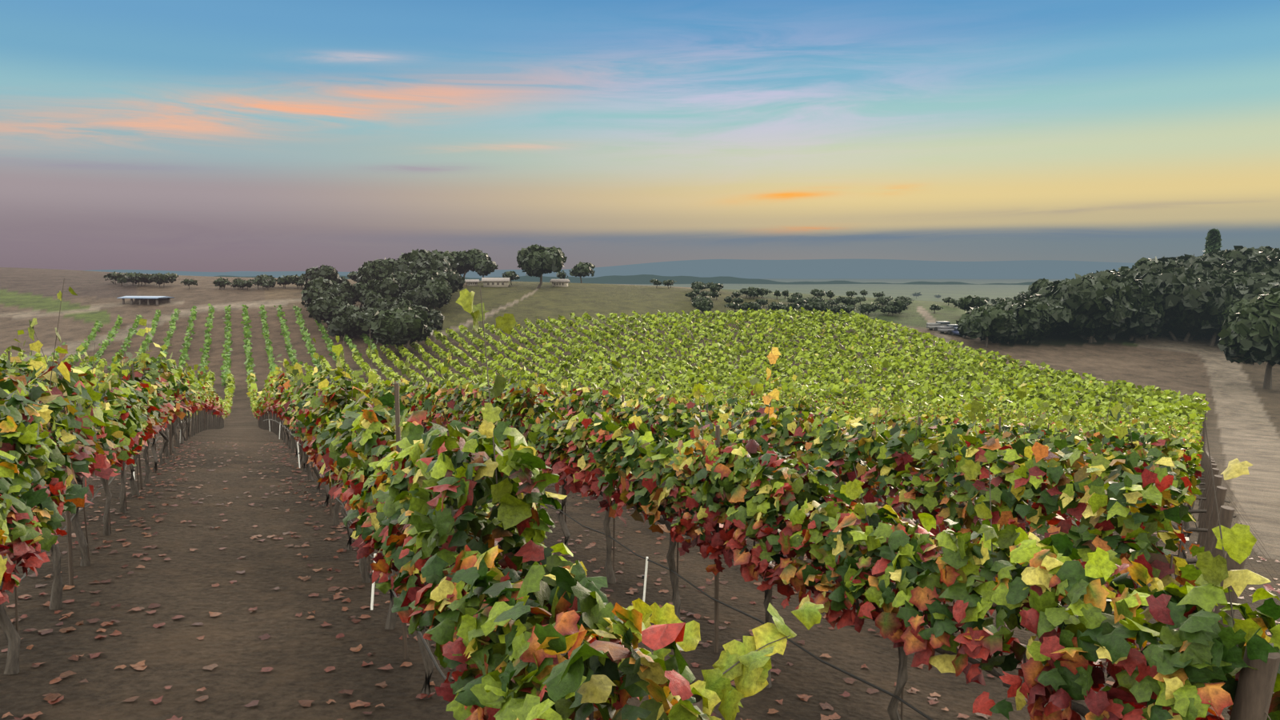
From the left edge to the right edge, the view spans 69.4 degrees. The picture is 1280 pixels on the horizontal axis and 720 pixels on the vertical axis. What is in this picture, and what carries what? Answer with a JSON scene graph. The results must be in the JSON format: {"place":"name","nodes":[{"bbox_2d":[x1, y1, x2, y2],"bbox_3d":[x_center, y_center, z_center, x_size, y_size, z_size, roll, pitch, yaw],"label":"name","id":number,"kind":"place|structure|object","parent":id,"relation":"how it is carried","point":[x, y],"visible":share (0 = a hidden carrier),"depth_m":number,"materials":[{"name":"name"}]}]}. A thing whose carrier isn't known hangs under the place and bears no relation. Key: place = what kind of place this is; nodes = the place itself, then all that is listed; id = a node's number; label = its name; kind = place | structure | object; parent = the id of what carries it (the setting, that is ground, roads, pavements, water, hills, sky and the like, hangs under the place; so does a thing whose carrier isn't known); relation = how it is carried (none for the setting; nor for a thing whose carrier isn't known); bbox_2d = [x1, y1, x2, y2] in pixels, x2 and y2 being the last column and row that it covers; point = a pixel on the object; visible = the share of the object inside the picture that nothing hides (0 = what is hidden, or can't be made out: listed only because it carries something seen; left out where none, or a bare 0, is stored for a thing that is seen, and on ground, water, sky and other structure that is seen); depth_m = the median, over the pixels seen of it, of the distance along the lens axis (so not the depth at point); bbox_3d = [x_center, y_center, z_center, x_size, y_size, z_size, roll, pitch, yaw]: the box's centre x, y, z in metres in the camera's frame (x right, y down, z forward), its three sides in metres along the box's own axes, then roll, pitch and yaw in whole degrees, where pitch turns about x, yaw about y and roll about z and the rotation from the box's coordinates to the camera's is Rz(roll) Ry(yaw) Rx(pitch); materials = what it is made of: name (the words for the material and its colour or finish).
{"place":"outdoors","nodes":[
{"label":"outdoors","id":0,"kind":"place"},
{"bbox_2d":[231,271,260,271],"bbox_3d":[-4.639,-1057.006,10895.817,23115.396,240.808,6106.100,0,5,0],"label":"mountains","id":1,"kind":"structure","parent":0,"point":[246,271],"depth_m":12829.44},
{"bbox_2d":[87,259,1135,279],"bbox_3d":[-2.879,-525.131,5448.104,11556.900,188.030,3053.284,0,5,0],"label":"distant hills","id":2,"kind":"structure","parent":0,"point":[862,269],"depth_m":6750.80,"materials":[{"name":"grey"}]},
{"bbox_2d":[0,267,1279,719],"bbox_3d":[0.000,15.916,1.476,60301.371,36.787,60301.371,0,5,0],"label":"ground","id":3,"kind":"structure","parent":0,"point":[298,654],"depth_m":10.39,"materials":[{"name":"brown soil"}]},
{"bbox_2d":[47,303,394,386],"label":"young vines","id":4,"kind":"object","parent":3,"relation":"on","point":[247,332],"visible":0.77,"depth_m":150.14,"materials":[{"name":"green plant"}]},
{"bbox_2d":[122,282,563,305],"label":"buildings","id":5,"kind":"structure","parent":3,"relation":"on","point":[158,300],"depth_m":188.81,"materials":[{"name":"white"}]},
{"bbox_2d":[116,296,174,298],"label":"shed roof","id":6,"kind":"structure","parent":5,"relation":"on","point":[140,297],"depth_m":186.36,"materials":[{"name":"white metal"}]},
{"bbox_2d":[466,281,567,287],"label":"house walls","id":7,"kind":"structure","parent":3,"relation":"on","point":[506,284],"depth_m":211.74,"materials":[{"name":"white paint"}]},
{"bbox_2d":[464,277,570,282],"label":"house roofs","id":8,"kind":"structure","parent":7,"relation":"on","point":[495,279],"depth_m":212.92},
{"bbox_2d":[132,420,976,609],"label":"stakes","id":9,"kind":"object","parent":3,"relation":"on","point":[374,554],"visible":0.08,"depth_m":8.50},
{"bbox_2d":[4,418,1187,719],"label":"drip line","id":10,"kind":"object","parent":3,"relation":"on","point":[440,671],"visible":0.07,"depth_m":6.76,"materials":[{"name":"black plastic"}]},
{"bbox_2d":[213,274,1034,284],"bbox_3d":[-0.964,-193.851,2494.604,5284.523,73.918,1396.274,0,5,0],"label":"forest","id":11,"kind":"object","parent":3,"relation":"on","point":[632,279],"visible":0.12,"depth_m":3174.62,"materials":[{"name":"green plant"}]},
{"bbox_2d":[0,278,1269,719],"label":"grapevine trunks","id":12,"kind":"object","parent":3,"relation":"on","point":[11,635],"visible":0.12,"depth_m":8.54,"materials":[{"name":"brown plant"}]},
{"bbox_2d":[0,286,1204,611],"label":"vine leaves","id":13,"kind":"object","parent":12,"relation":"on","point":[1136,496],"visible":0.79,"depth_m":8.68,"materials":[{"name":"green plant"}]},
{"bbox_2d":[0,306,1211,478],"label":"vine leaves","id":14,"kind":"object","parent":12,"relation":"on","point":[1154,412],"visible":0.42,"depth_m":121.44,"materials":[{"name":"green plant"}]},
{"bbox_2d":[0,288,1279,719],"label":"vine leaves","id":15,"kind":"object","parent":12,"relation":"on","point":[520,616],"visible":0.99,"depth_m":4.14,"materials":[{"name":"green plant"}]},
{"bbox_2d":[768,332,772,423],"bbox_3d":[1.575,0.319,11.211,0.047,1.300,0.010,0,5,0],"label":"vine shoot","id":16,"kind":"object","parent":12,"relation":"attached to","point":[770,383],"visible":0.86,"depth_m":11.21,"materials":[{"name":"brown plant"}]},
{"bbox_2d":[762,347,781,426],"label":"vine leaves","id":17,"kind":"object","parent":16,"relation":"attached to","point":[774,356],"visible":0.96,"depth_m":11.19,"materials":[{"name":"yellow plant"}]},
{"bbox_2d":[0,440,1279,719],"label":"fallen leaves","id":18,"kind":"object","parent":3,"relation":"on","point":[50,698],"visible":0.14,"depth_m":7.86,"materials":[{"name":"brown plant"}]},
{"bbox_2d":[0,351,1279,719],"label":"trellis posts","id":19,"kind":"object","parent":3,"relation":"on","point":[1253,694],"visible":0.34,"depth_m":7.38,"materials":[{"name":"brown wood"}]},
{"bbox_2d":[691,694,702,711],"bbox_3d":[0.207,1.862,3.904,0.110,0.900,0.110,0,5,0],"label":"grow tube","id":20,"kind":"object","parent":3,"relation":"on","point":[698,702],"visible":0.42,"depth_m":3.85,"materials":[{"name":"white plastic"}]},
{"bbox_2d":[926,320,949,330],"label":"pickup","id":21,"kind":"object","parent":3,"relation":"on","point":[935,326],"visible":0.53,"depth_m":179.82,"materials":[{"name":"grey paint"}]},
{"bbox_2d":[937,324,957,334],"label":"pickup","id":22,"kind":"object","parent":3,"relation":"on","point":[948,329],"visible":0.56,"depth_m":176.94,"materials":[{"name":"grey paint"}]},
{"bbox_2d":[950,327,965,337],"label":"parked vehicle","id":23,"kind":"object","parent":3,"relation":"on","point":[955,331],"visible":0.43,"depth_m":175.94,"materials":[{"name":"blue paint"}]},
{"bbox_2d":[0,0,1279,271],"label":"sky","id":24,"kind":"structure","parent":0,"point":[171,135],"materials":[{"name":"blue"}]},
{"bbox_2d":[648,635,790,675],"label":"replant vine canes","id":25,"kind":"object","parent":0,"point":[730,668],"visible":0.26,"depth_m":4.08,"materials":[{"name":"brown plant"}]},
{"bbox_2d":[590,597,823,719],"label":"vine leaves","id":26,"kind":"object","parent":25,"relation":"attached to","point":[748,674],"visible":0.6,"depth_m":4.11,"materials":[{"name":"plant"}]}
]}

